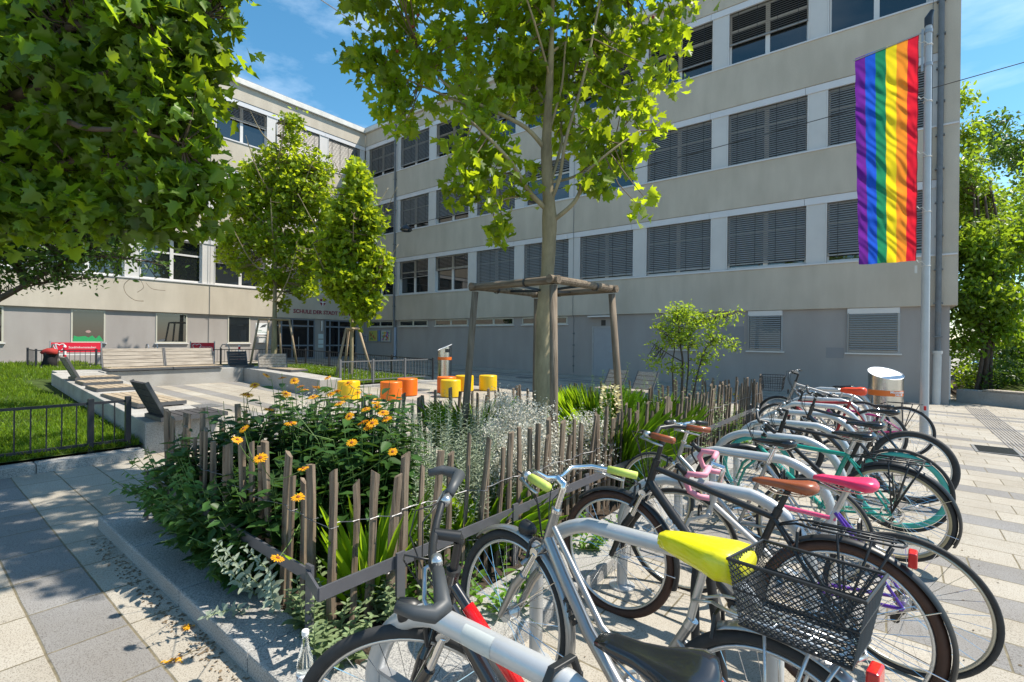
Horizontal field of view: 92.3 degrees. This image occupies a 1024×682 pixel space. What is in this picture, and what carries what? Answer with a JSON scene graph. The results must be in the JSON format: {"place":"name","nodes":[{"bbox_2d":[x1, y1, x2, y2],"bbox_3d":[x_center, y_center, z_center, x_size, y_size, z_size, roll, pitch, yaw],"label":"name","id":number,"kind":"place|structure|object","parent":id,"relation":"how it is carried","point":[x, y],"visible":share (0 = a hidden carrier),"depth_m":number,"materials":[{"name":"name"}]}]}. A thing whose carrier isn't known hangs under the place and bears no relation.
{"place":"outdoors","nodes":[
{"label":"outdoors","id":0,"kind":"place"},
{"bbox_2d":[0,363,142,462],"bbox_3d":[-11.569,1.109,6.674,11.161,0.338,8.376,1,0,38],"label":"lawn grass","id":1,"kind":"structure","parent":0,"point":[22,389],"depth_m":7.08,"materials":[{"name":"green plant"}]},
{"bbox_2d":[0,359,109,380],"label":"lawn grass","id":2,"kind":"structure","parent":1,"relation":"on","point":[5,370],"depth_m":15.50,"materials":[{"name":"plant"}]},
{"bbox_2d":[0,173,189,301],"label":"lawn tree","id":3,"kind":"object","parent":1,"relation":"on","point":[55,270],"visible":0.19,"depth_m":8.92,"materials":[{"name":"green plant"}]},
{"bbox_2d":[0,0,265,263],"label":"plane tree","id":4,"kind":"object","parent":1,"relation":"on","point":[97,97],"visible":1,"depth_m":4.04,"materials":[{"name":"green plant"}]},
{"bbox_2d":[205,363,424,382],"bbox_3d":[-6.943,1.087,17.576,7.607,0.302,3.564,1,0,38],"label":"lawn grass","id":5,"kind":"structure","parent":0,"point":[322,369],"depth_m":17.19,"materials":[{"name":"plant"}]},
{"bbox_2d":[212,107,346,353],"bbox_3d":[-9.924,-4.521,21.111,5.756,11.220,3.306,1,0,-17],"label":"plane tree","id":6,"kind":"object","parent":5,"relation":"on","point":[275,191],"visible":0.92,"depth_m":20.76,"materials":[{"name":"green plant"}]},
{"bbox_2d":[298,155,397,373],"bbox_3d":[-5.538,-2.442,16.790,3.217,7.402,3.220,1,0,-10],"label":"plane tree","id":7,"kind":"object","parent":5,"relation":"on","point":[344,246],"visible":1,"depth_m":15.89,"materials":[{"name":"green plant"}]},
{"bbox_2d":[254,422,752,664],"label":"bed soil","id":8,"kind":"structure","parent":0,"point":[491,571],"depth_m":3.38,"materials":[{"name":"brown soil"}]},
{"bbox_2d":[108,446,191,534],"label":"spilling plant","id":9,"kind":"object","parent":8,"relation":"on","point":[148,498],"visible":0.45,"depth_m":3.74,"materials":[{"name":"green plant"}]},
{"bbox_2d":[147,401,282,529],"bbox_3d":[-2.274,0.998,3.926,0.909,1.038,1.021,1,0,38],"label":"daisy bush","id":10,"kind":"object","parent":8,"relation":"on","point":[178,454],"visible":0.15,"depth_m":3.73,"materials":[{"name":"green plant"}]},
{"bbox_2d":[163,408,338,628],"bbox_3d":[-1.918,1.074,3.325,2.531,1.007,0.109,1,0,39],"label":"picket fence","id":11,"kind":"object","parent":8,"relation":"on","point":[308,526],"visible":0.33,"depth_m":2.87,"materials":[{"name":"brown wood"}]},
{"bbox_2d":[204,373,367,491],"bbox_3d":[-1.696,0.894,3.936,1.178,1.277,1.215,1,0,38],"label":"daisy bush","id":12,"kind":"object","parent":8,"relation":"on","point":[283,430],"visible":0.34,"depth_m":3.77,"materials":[{"name":"green plant"}]},
{"bbox_2d":[205,408,396,595],"bbox_3d":[-1.337,0.997,3.125,1.359,1.123,1.023,1,0,38],"label":"daisy bush","id":13,"kind":"object","parent":8,"relation":"on","point":[251,522],"visible":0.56,"depth_m":3.03,"materials":[{"name":"green plant"}]},
{"bbox_2d":[281,557,363,636],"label":"sage plant","id":14,"kind":"object","parent":8,"relation":"on","point":[297,621],"visible":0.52,"depth_m":2.56,"materials":[{"name":"green plant"}]},
{"bbox_2d":[308,597,378,668],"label":"sage plant","id":15,"kind":"object","parent":8,"relation":"on","point":[328,636],"visible":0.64,"depth_m":2.40,"materials":[{"name":"green plant"}]},
{"bbox_2d":[281,391,428,574],"bbox_3d":[-1.050,0.953,3.346,0.943,1.207,0.948,1,0,-27],"label":"daisy bush","id":16,"kind":"object","parent":8,"relation":"on","point":[385,492],"visible":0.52,"depth_m":3.29,"materials":[{"name":"green plant"}]},
{"bbox_2d":[281,486,433,608],"bbox_3d":[-0.841,1.205,2.929,0.717,0.727,0.828,1,0,0],"label":"sword leaf clump","id":17,"kind":"object","parent":8,"relation":"on","point":[344,553],"visible":0.42,"depth_m":2.75,"materials":[{"name":"green plant"}]},
{"bbox_2d":[290,378,430,507],"bbox_3d":[-1.148,0.912,3.819,1.018,1.271,1.115,1,0,38],"label":"daisy bush","id":18,"kind":"object","parent":8,"relation":"on","point":[349,425],"visible":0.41,"depth_m":3.73,"materials":[{"name":"green plant"}]},
{"bbox_2d":[364,570,432,623],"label":"sage plant","id":19,"kind":"object","parent":8,"relation":"on","point":[385,608],"visible":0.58,"depth_m":2.70,"materials":[{"name":"green plant"}]},
{"bbox_2d":[388,387,487,495],"bbox_3d":[-0.727,0.992,4.402,0.956,1.099,0.830,1,0,-11],"label":"silver wormwood","id":20,"kind":"object","parent":8,"relation":"on","point":[430,428],"visible":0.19,"depth_m":4.54,"materials":[{"name":"green plant"}]},
{"bbox_2d":[385,403,497,515],"bbox_3d":[-0.650,1.037,3.914,0.866,1.028,0.970,1,0,24],"label":"silver wormwood","id":21,"kind":"object","parent":8,"relation":"on","point":[431,466],"visible":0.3,"depth_m":3.83,"materials":[{"name":"green plant"}]},
{"bbox_2d":[183,377,763,460],"bbox_3d":[0.800,1.099,7.345,9.551,1.012,1.034,1,0,-36],"label":"picket fence","id":22,"kind":"object","parent":8,"relation":"on","point":[238,410],"visible":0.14,"depth_m":6.36,"materials":[{"name":"brown wood"}]},
{"bbox_2d":[416,394,533,467],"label":"grass clump","id":23,"kind":"object","parent":8,"relation":"on","point":[441,415],"visible":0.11,"depth_m":5.64,"materials":[{"name":"plant"}]},
{"bbox_2d":[409,460,569,555],"bbox_3d":[-0.220,1.267,3.745,1.340,0.608,1.374,1,0,-15],"label":"grass clump","id":24,"kind":"object","parent":8,"relation":"on","point":[531,514],"visible":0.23,"depth_m":3.59,"materials":[{"name":"green plant"}]},
{"bbox_2d":[455,415,534,520],"bbox_3d":[-0.106,1.097,4.012,0.665,0.928,0.699,1,0,0],"label":"silver wormwood","id":25,"kind":"object","parent":8,"relation":"on","point":[479,480],"visible":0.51,"depth_m":4.04,"materials":[{"name":"green plant"}]},
{"bbox_2d":[332,0,720,458],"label":"plane tree","id":26,"kind":"object","parent":8,"relation":"on","point":[522,73],"visible":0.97,"depth_m":5.55,"materials":[{"name":"green plant"}]},
{"bbox_2d":[480,416,574,497],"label":"white haze flowers","id":27,"kind":"object","parent":8,"relation":"on","point":[524,447],"visible":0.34,"depth_m":4.01,"materials":[{"name":"plant"}]},
{"bbox_2d":[477,390,584,484],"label":"white haze flowers","id":28,"kind":"object","parent":8,"relation":"on","point":[541,421],"visible":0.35,"depth_m":4.65,"materials":[{"name":"plant"}]},
{"bbox_2d":[458,274,623,489],"bbox_3d":[0.352,0.484,5.581,1.406,2.260,1.406,1,0,42],"label":"tree stake frame","id":29,"kind":"object","parent":8,"relation":"on","point":[555,292],"visible":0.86,"depth_m":5.50,"materials":[{"name":"brown wood"}]},
{"bbox_2d":[326,374,760,628],"bbox_3d":[2.061,1.119,6.120,0.284,0.999,9.351,1,0,39],"label":"picket fence","id":30,"kind":"object","parent":8,"relation":"on","point":[399,504],"visible":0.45,"depth_m":3.55,"materials":[{"name":"brown wood"}]},
{"bbox_2d":[544,402,622,499],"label":"white haze flowers","id":31,"kind":"object","parent":8,"relation":"on","point":[587,435],"visible":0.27,"depth_m":4.79,"materials":[{"name":"plant"}]},
{"bbox_2d":[558,381,650,426],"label":"grass clump","id":32,"kind":"object","parent":8,"relation":"on","point":[570,396],"visible":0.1,"depth_m":6.21,"materials":[{"name":"plant"}]},
{"bbox_2d":[534,394,705,487],"bbox_3d":[1.121,1.075,5.477,1.886,1.017,1.879,1,0,38],"label":"grass clump","id":33,"kind":"object","parent":8,"relation":"on","point":[630,449],"visible":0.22,"depth_m":4.96,"materials":[{"name":"green plant"}]},
{"bbox_2d":[639,299,745,401],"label":"serviceberry shrub","id":34,"kind":"object","parent":8,"relation":"on","point":[677,314],"visible":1,"depth_m":7.45,"materials":[{"name":"green plant"}]},
{"bbox_2d":[0,349,1023,681],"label":"ground","id":35,"kind":"structure","parent":0,"point":[74,607],"depth_m":3.46,"materials":[{"name":"grey stone"}]},
{"bbox_2d":[0,396,131,456],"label":"iron fence","id":36,"kind":"object","parent":35,"relation":"on","point":[90,403],"visible":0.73,"depth_m":5.98,"materials":[{"name":"black metal"}]},
{"bbox_2d":[0,447,144,478],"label":"lawn kerb","id":37,"kind":"structure","parent":35,"relation":"on","point":[37,467],"depth_m":5.67,"materials":[{"name":"concrete"}]},
{"bbox_2d":[51,372,216,453],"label":"bench wall","id":38,"kind":"structure","parent":35,"relation":"on","point":[149,432],"depth_m":7.30,"materials":[{"name":"concrete"}]},
{"bbox_2d":[130,379,227,421],"bbox_3d":[-4.557,0.778,6.754,0.644,0.529,0.977,1,0,38],"label":"lounger","id":39,"kind":"object","parent":38,"relation":"on","point":[150,400],"visible":0.88,"depth_m":6.53,"materials":[{"name":"grey wood"}]},
{"bbox_2d":[52,365,243,385],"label":"bench wall","id":40,"kind":"structure","parent":35,"relation":"on","point":[169,377],"depth_m":13.97,"materials":[{"name":"concrete"}]},
{"bbox_2d":[100,348,172,370],"bbox_3d":[-10.252,0.485,13.468,0.847,0.587,1.424,1,0,38],"label":"slatted bench","id":41,"kind":"object","parent":40,"relation":"on","point":[155,356],"visible":1,"depth_m":13.55,"materials":[{"name":"beige wood"}]},
{"bbox_2d":[163,347,222,368],"bbox_3d":[-9.409,0.491,14.549,0.847,0.587,1.284,1,0,38],"label":"slatted bench","id":42,"kind":"object","parent":40,"relation":"on","point":[193,355],"visible":0.97,"depth_m":14.63,"materials":[{"name":"beige wood"}]},
{"bbox_2d":[91,538,249,681],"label":"dry leaf bits","id":43,"kind":"object","parent":35,"relation":"on","point":[202,652],"visible":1,"depth_m":2.84,"materials":[{"name":"plant"}]},
{"bbox_2d":[198,539,284,619],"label":"sage plant","id":44,"kind":"object","parent":35,"relation":"on","point":[271,588],"visible":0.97,"depth_m":2.74,"materials":[{"name":"green plant"}]},
{"bbox_2d":[243,366,341,396],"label":"bench wall","id":45,"kind":"structure","parent":35,"relation":"on","point":[309,381],"depth_m":13.50,"materials":[{"name":"concrete"}]},
{"bbox_2d":[360,379,436,387],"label":"lawn kerb","id":46,"kind":"structure","parent":35,"relation":"on","point":[378,385],"depth_m":14.82,"materials":[{"name":"concrete"}]},
{"bbox_2d":[283,348,433,379],"bbox_3d":[-6.568,0.836,19.536,9.831,0.946,0.081,1,0,37],"label":"iron fence","id":47,"kind":"object","parent":46,"relation":"on","point":[355,358],"visible":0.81,"depth_m":19.14,"materials":[{"name":"metal"}]},
{"bbox_2d":[98,426,788,681],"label":"bed kerb","id":48,"kind":"structure","parent":35,"relation":"on","point":[256,642],"depth_m":2.83,"materials":[{"name":"concrete"}]},
{"bbox_2d":[147,458,221,554],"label":"spilling plant","id":49,"kind":"object","parent":48,"relation":"on","point":[187,487],"visible":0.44,"depth_m":3.34,"materials":[{"name":"green plant"}]},
{"bbox_2d":[152,474,230,564],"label":"spilling plant","id":50,"kind":"object","parent":48,"relation":"on","point":[185,521],"visible":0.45,"depth_m":3.18,"materials":[{"name":"green plant"}]},
{"bbox_2d":[186,516,257,594],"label":"spilling plant","id":51,"kind":"object","parent":48,"relation":"on","point":[214,572],"visible":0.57,"depth_m":2.94,"materials":[{"name":"green plant"}]},
{"bbox_2d":[442,542,529,611],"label":"kerb weed","id":52,"kind":"object","parent":48,"relation":"on","point":[497,602],"visible":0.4,"depth_m":2.87,"materials":[{"name":"green plant"}]},
{"bbox_2d":[144,403,766,641],"bbox_3d":[0.972,1.362,6.781,2.834,0.548,9.396,1,0,38],"label":"steel rail","id":53,"kind":"object","parent":35,"relation":"on","point":[305,572],"visible":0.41,"depth_m":2.72,"materials":[{"name":"grey metal"}]},
{"bbox_2d":[365,603,587,681],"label":"bicycle hoop","id":54,"kind":"object","parent":35,"relation":"on","point":[525,662],"visible":0.76,"depth_m":1.41,"materials":[{"name":"silver metal"}]},
{"bbox_2d":[0,0,960,404],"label":"school building","id":55,"kind":"structure","parent":35,"relation":"on","point":[762,230],"depth_m":18.46,"materials":[{"name":"beige paint"}]},
{"bbox_2d":[71,309,106,343],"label":"window","id":56,"kind":"structure","parent":55,"relation":"in","point":[87,326],"depth_m":20.23,"materials":[{"name":"grey glass"}]},
{"bbox_2d":[139,240,202,282],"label":"window","id":57,"kind":"structure","parent":55,"relation":"in","point":[190,255],"depth_m":22.86,"materials":[{"name":"black glass"}]},
{"bbox_2d":[154,313,188,343],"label":"window","id":58,"kind":"structure","parent":55,"relation":"in","point":[171,328],"depth_m":22.56,"materials":[{"name":"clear glass"}]},
{"bbox_2d":[214,246,265,287],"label":"window","id":59,"kind":"structure","parent":55,"relation":"in","point":[220,278],"depth_m":24.62,"materials":[{"name":"glass"}]},
{"bbox_2d":[216,103,267,147],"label":"window","id":60,"kind":"structure","parent":55,"relation":"in","point":[246,125],"depth_m":25.19,"materials":[{"name":"glass"}]},
{"bbox_2d":[277,318,314,358],"bbox_3d":[-11.979,-0.118,27.151,0.116,2.270,2.360,1,0,38],"label":"entrance door","id":61,"kind":"structure","parent":55,"relation":"in","point":[303,330],"depth_m":27.34,"materials":[{"name":"grey"}]},
{"bbox_2d":[324,320,356,357],"bbox_3d":[-10.235,-0.104,29.424,0.070,2.270,2.150,1,0,38],"label":"entrance door","id":62,"kind":"structure","parent":55,"relation":"in","point":[334,330],"depth_m":29.19,"materials":[{"name":"grey"}]},
{"bbox_2d":[369,142,393,178],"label":"window","id":63,"kind":"structure","parent":55,"relation":"in","point":[381,159],"depth_m":29.78,"materials":[{"name":"white metal"}]},
{"bbox_2d":[399,258,428,294],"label":"window","id":64,"kind":"structure","parent":55,"relation":"in","point":[413,275],"depth_m":27.95,"materials":[{"name":"glass"}]},
{"bbox_2d":[399,194,428,230],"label":"window","id":65,"kind":"structure","parent":55,"relation":"in","point":[413,210],"depth_m":27.89,"materials":[{"name":"white metal"}]},
{"bbox_2d":[400,127,429,168],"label":"window","id":66,"kind":"structure","parent":55,"relation":"in","point":[414,152],"depth_m":27.90,"materials":[{"name":"white metal"}]},
{"bbox_2d":[434,252,468,291],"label":"window","id":67,"kind":"structure","parent":55,"relation":"in","point":[451,272],"depth_m":26.09,"materials":[{"name":"glass"}]},
{"bbox_2d":[476,246,514,282],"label":"window","id":68,"kind":"structure","parent":55,"relation":"in","point":[494,265],"depth_m":24.21,"materials":[{"name":"white metal"}]},
{"bbox_2d":[523,239,568,278],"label":"window","id":69,"kind":"structure","parent":55,"relation":"in","point":[533,252],"depth_m":22.58,"materials":[{"name":"white metal"}]},
{"bbox_2d":[524,159,569,205],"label":"window","id":70,"kind":"structure","parent":55,"relation":"in","point":[561,193],"depth_m":22.09,"materials":[{"name":"glass"}]},
{"bbox_2d":[579,230,633,280],"bbox_3d":[3.950,-3.513,20.538,2.490,1.910,0.245,1,0,38],"label":"window","id":71,"kind":"structure","parent":55,"relation":"in","point":[605,256],"depth_m":20.50,"materials":[{"name":"white metal"}]},
{"bbox_2d":[645,219,711,275],"bbox_3d":[6.316,-3.486,18.693,2.490,1.910,0.245,1,0,38],"label":"window","id":72,"kind":"structure","parent":55,"relation":"in","point":[685,247],"depth_m":18.64,"materials":[{"name":"white metal"}]},
{"bbox_2d":[646,119,712,181],"bbox_3d":[6.353,-7.126,18.688,2.490,1.850,0.245,1,0,38],"label":"window","id":73,"kind":"structure","parent":55,"relation":"in","point":[696,138],"depth_m":18.60,"materials":[{"name":"white metal"}]},
{"bbox_2d":[647,20,713,90],"bbox_3d":[6.389,-10.711,18.682,2.490,1.860,0.245,1,0,38],"label":"window","id":74,"kind":"structure","parent":55,"relation":"in","point":[702,38],"depth_m":18.35,"materials":[{"name":"glass"}]},
{"bbox_2d":[746,310,783,352],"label":"window","id":75,"kind":"structure","parent":55,"relation":"in","point":[765,328],"depth_m":16.73,"materials":[{"name":"metal"}]},
{"bbox_2d":[726,206,806,269],"bbox_3d":[8.682,-3.460,16.848,2.490,1.910,0.245,1,0,38],"label":"window","id":76,"kind":"structure","parent":55,"relation":"in","point":[773,238],"depth_m":16.79,"materials":[{"name":"white metal"}]},
{"bbox_2d":[727,94,808,165],"bbox_3d":[8.718,-7.100,16.843,2.490,1.850,0.245,1,0,38],"label":"window","id":77,"kind":"structure","parent":55,"relation":"in","point":[761,121],"depth_m":16.79,"materials":[{"name":"white metal"}]},
{"bbox_2d":[728,0,809,64],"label":"window","id":78,"kind":"structure","parent":55,"relation":"in","point":[773,25],"depth_m":16.85,"materials":[{"name":"black glass"}]},
{"bbox_2d":[825,191,921,261],"bbox_3d":[11.047,-3.433,15.004,2.490,1.910,0.245,1,0,38],"label":"window","id":79,"kind":"structure","parent":55,"relation":"in","point":[841,244],"depth_m":15.44,"materials":[{"name":"white metal"}]},
{"bbox_2d":[845,307,901,354],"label":"window","id":80,"kind":"structure","parent":55,"relation":"in","point":[872,331],"depth_m":14.91,"materials":[{"name":"metal"}]},
{"bbox_2d":[827,67,923,146],"bbox_3d":[11.084,-7.073,14.998,2.490,1.850,0.245,1,0,38],"label":"window","id":81,"kind":"structure","parent":55,"relation":"in","point":[841,128],"depth_m":15.47,"materials":[{"name":"white metal"}]},
{"bbox_2d":[828,0,929,33],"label":"window","id":82,"kind":"structure","parent":55,"relation":"in","point":[844,14],"depth_m":15.31,"materials":[{"name":"blue glass"}]},
{"bbox_2d":[302,465,723,681],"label":"bicycle","id":83,"kind":"object","parent":35,"relation":"on","point":[649,662],"visible":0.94,"depth_m":1.52,"materials":[{"name":"metal"}]},
{"bbox_2d":[529,518,783,681],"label":"bicycle hoop","id":84,"kind":"object","parent":35,"relation":"on","point":[630,536],"visible":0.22,"depth_m":2.27,"materials":[{"name":"silver metal"}]},
{"bbox_2d":[690,567,727,681],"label":"chain lock","id":85,"kind":"object","parent":84,"relation":"hanging from","point":[711,586],"visible":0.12,"depth_m":2.01,"materials":[{"name":"metal"}]},
{"bbox_2d":[461,463,888,681],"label":"bicycle","id":86,"kind":"object","parent":35,"relation":"on","point":[731,562],"visible":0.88,"depth_m":1.64,"materials":[{"name":"metal"}]},
{"bbox_2d":[609,474,827,655],"bbox_3d":[1.175,1.271,2.981,1.260,0.850,0.170,1,0,38],"label":"bicycle hoop","id":87,"kind":"object","parent":35,"relation":"on","point":[769,504],"visible":0.45,"depth_m":2.90,"materials":[{"name":"silver metal"}]},
{"bbox_2d":[619,420,875,584],"bbox_3d":[1.657,1.161,3.814,1.884,1.033,0.651,1,-4,41],"label":"bicycle","id":88,"kind":"object","parent":35,"relation":"on","point":[758,524],"visible":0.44,"depth_m":3.64,"materials":[{"name":"metal"}]},
{"bbox_2d":[674,446,841,578],"bbox_3d":[1.839,1.276,3.833,1.260,0.850,0.170,1,0,38],"label":"bicycle hoop","id":89,"kind":"object","parent":35,"relation":"on","point":[802,468],"visible":0.39,"depth_m":3.67,"materials":[{"name":"silver metal"}]},
{"bbox_2d":[563,424,959,681],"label":"bicycle","id":90,"kind":"object","parent":35,"relation":"on","point":[913,586],"visible":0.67,"depth_m":2.43,"materials":[{"name":"black metal"}]},
{"bbox_2d":[703,429,848,536],"bbox_3d":[2.448,1.281,4.614,1.260,0.850,0.170,1,0,38],"label":"bicycle hoop","id":91,"kind":"object","parent":35,"relation":"on","point":[834,460],"visible":0.45,"depth_m":4.55,"materials":[{"name":"silver metal"}]},
{"bbox_2d":[729,418,854,509],"bbox_3d":[3.026,1.286,5.355,1.260,0.850,0.170,1,0,38],"label":"bicycle hoop","id":92,"kind":"object","parent":35,"relation":"on","point":[823,428],"visible":0.39,"depth_m":5.28,"materials":[{"name":"silver metal"}]},
{"bbox_2d":[631,441,1004,679],"bbox_3d":[1.543,1.195,2.860,1.878,0.988,0.508,1,4,43],"label":"bicycle","id":93,"kind":"object","parent":35,"relation":"on","point":[992,652],"visible":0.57,"depth_m":2.58,"materials":[{"name":"metal"}]},
{"bbox_2d":[759,369,890,446],"bbox_3d":[5.161,1.099,8.267,1.852,1.213,0.642,1,0,21],"label":"bicycle","id":94,"kind":"object","parent":35,"relation":"on","point":[825,423],"visible":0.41,"depth_m":8.37,"materials":[{"name":"metal"}]},
{"bbox_2d":[694,402,962,561],"bbox_3d":[2.473,1.140,4.098,0.558,1.106,1.840,1,0,-38],"label":"bicycle","id":95,"kind":"object","parent":35,"relation":"on","point":[937,489],"visible":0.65,"depth_m":3.82,"materials":[{"name":"metal"}]},
{"bbox_2d":[755,387,908,460],"bbox_3d":[4.610,1.181,7.245,0.625,1.049,1.842,1,0,-41],"label":"bicycle","id":96,"kind":"object","parent":35,"relation":"on","point":[859,391],"visible":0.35,"depth_m":7.10,"materials":[{"name":"metal"}]},
{"bbox_2d":[719,399,955,531],"bbox_3d":[3.003,1.169,4.752,1.914,1.061,0.655,1,4,40],"label":"bicycle","id":97,"kind":"object","parent":35,"relation":"on","point":[880,425],"visible":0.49,"depth_m":4.50,"materials":[{"name":"metal"}]},
{"bbox_2d":[755,385,960,503],"bbox_3d":[3.794,1.125,5.546,0.586,1.163,1.846,1,0,-40],"label":"bicycle","id":98,"kind":"object","parent":35,"relation":"on","point":[941,446],"visible":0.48,"depth_m":5.33,"materials":[{"name":"metal"}]},
{"bbox_2d":[787,393,935,455],"bbox_3d":[5.395,1.280,7.719,1.914,0.878,0.656,1,-3,41],"label":"bicycle","id":99,"kind":"object","parent":35,"relation":"on","point":[902,408],"visible":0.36,"depth_m":7.37,"materials":[{"name":"metal"}]},
{"bbox_2d":[867,367,904,436],"bbox_3d":[6.852,1.108,9.030,0.543,1.245,0.543,1,0,38],"label":"litter bin","id":100,"kind":"object","parent":35,"relation":"on","point":[885,384],"visible":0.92,"depth_m":8.86,"materials":[{"name":"metal"}]},
{"bbox_2d":[853,9,933,434],"bbox_3d":[7.114,-2.115,9.240,1.222,7.762,0.200,1,0,38],"label":"flagpole","id":101,"kind":"object","parent":35,"relation":"on","point":[926,57],"visible":0.87,"depth_m":8.88,"materials":[{"name":"metal"}]},
{"bbox_2d":[855,35,932,272],"bbox_3d":[7.127,-3.434,9.238,1.165,4.380,0.144,1,0,38],"label":"rainbow flag","id":102,"kind":"object","parent":101,"relation":"hanging from","point":[886,95],"visible":1,"depth_m":9.27,"materials":[{"name":"multicoloured fabric"}]},
{"bbox_2d":[956,389,1023,408],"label":"planter wall","id":103,"kind":"structure","parent":35,"relation":"on","point":[1006,398],"depth_m":14.04,"materials":[{"name":"concrete"}]},
{"bbox_2d":[960,106,1023,199],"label":"garden tree","id":104,"kind":"object","parent":35,"relation":"on","point":[1007,151],"visible":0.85,"depth_m":33.83,"materials":[{"name":"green plant"}]},
{"bbox_2d":[212,0,1023,348],"label":"sky","id":105,"kind":"structure","parent":0,"point":[297,38],"materials":[{"name":"blue"}]},
{"bbox_2d":[951,375,998,392],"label":"planter soil","id":106,"kind":"structure","parent":0,"point":[954,385],"depth_m":19.25,"materials":[{"name":"soil"}]},
{"bbox_2d":[949,80,1023,389],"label":"tree","id":107,"kind":"object","parent":106,"relation":"on","point":[991,259],"visible":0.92,"depth_m":15.00,"materials":[{"name":"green plant"}]},
{"bbox_2d":[949,299,1023,388],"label":"bush","id":108,"kind":"object","parent":106,"relation":"on","point":[1009,353],"visible":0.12,"depth_m":17.84,"materials":[{"name":"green plant"}]},
{"bbox_2d":[955,345,1023,389],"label":"bush","id":109,"kind":"object","parent":106,"relation":"on","point":[1005,375],"visible":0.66,"depth_m":15.05,"materials":[{"name":"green plant"}]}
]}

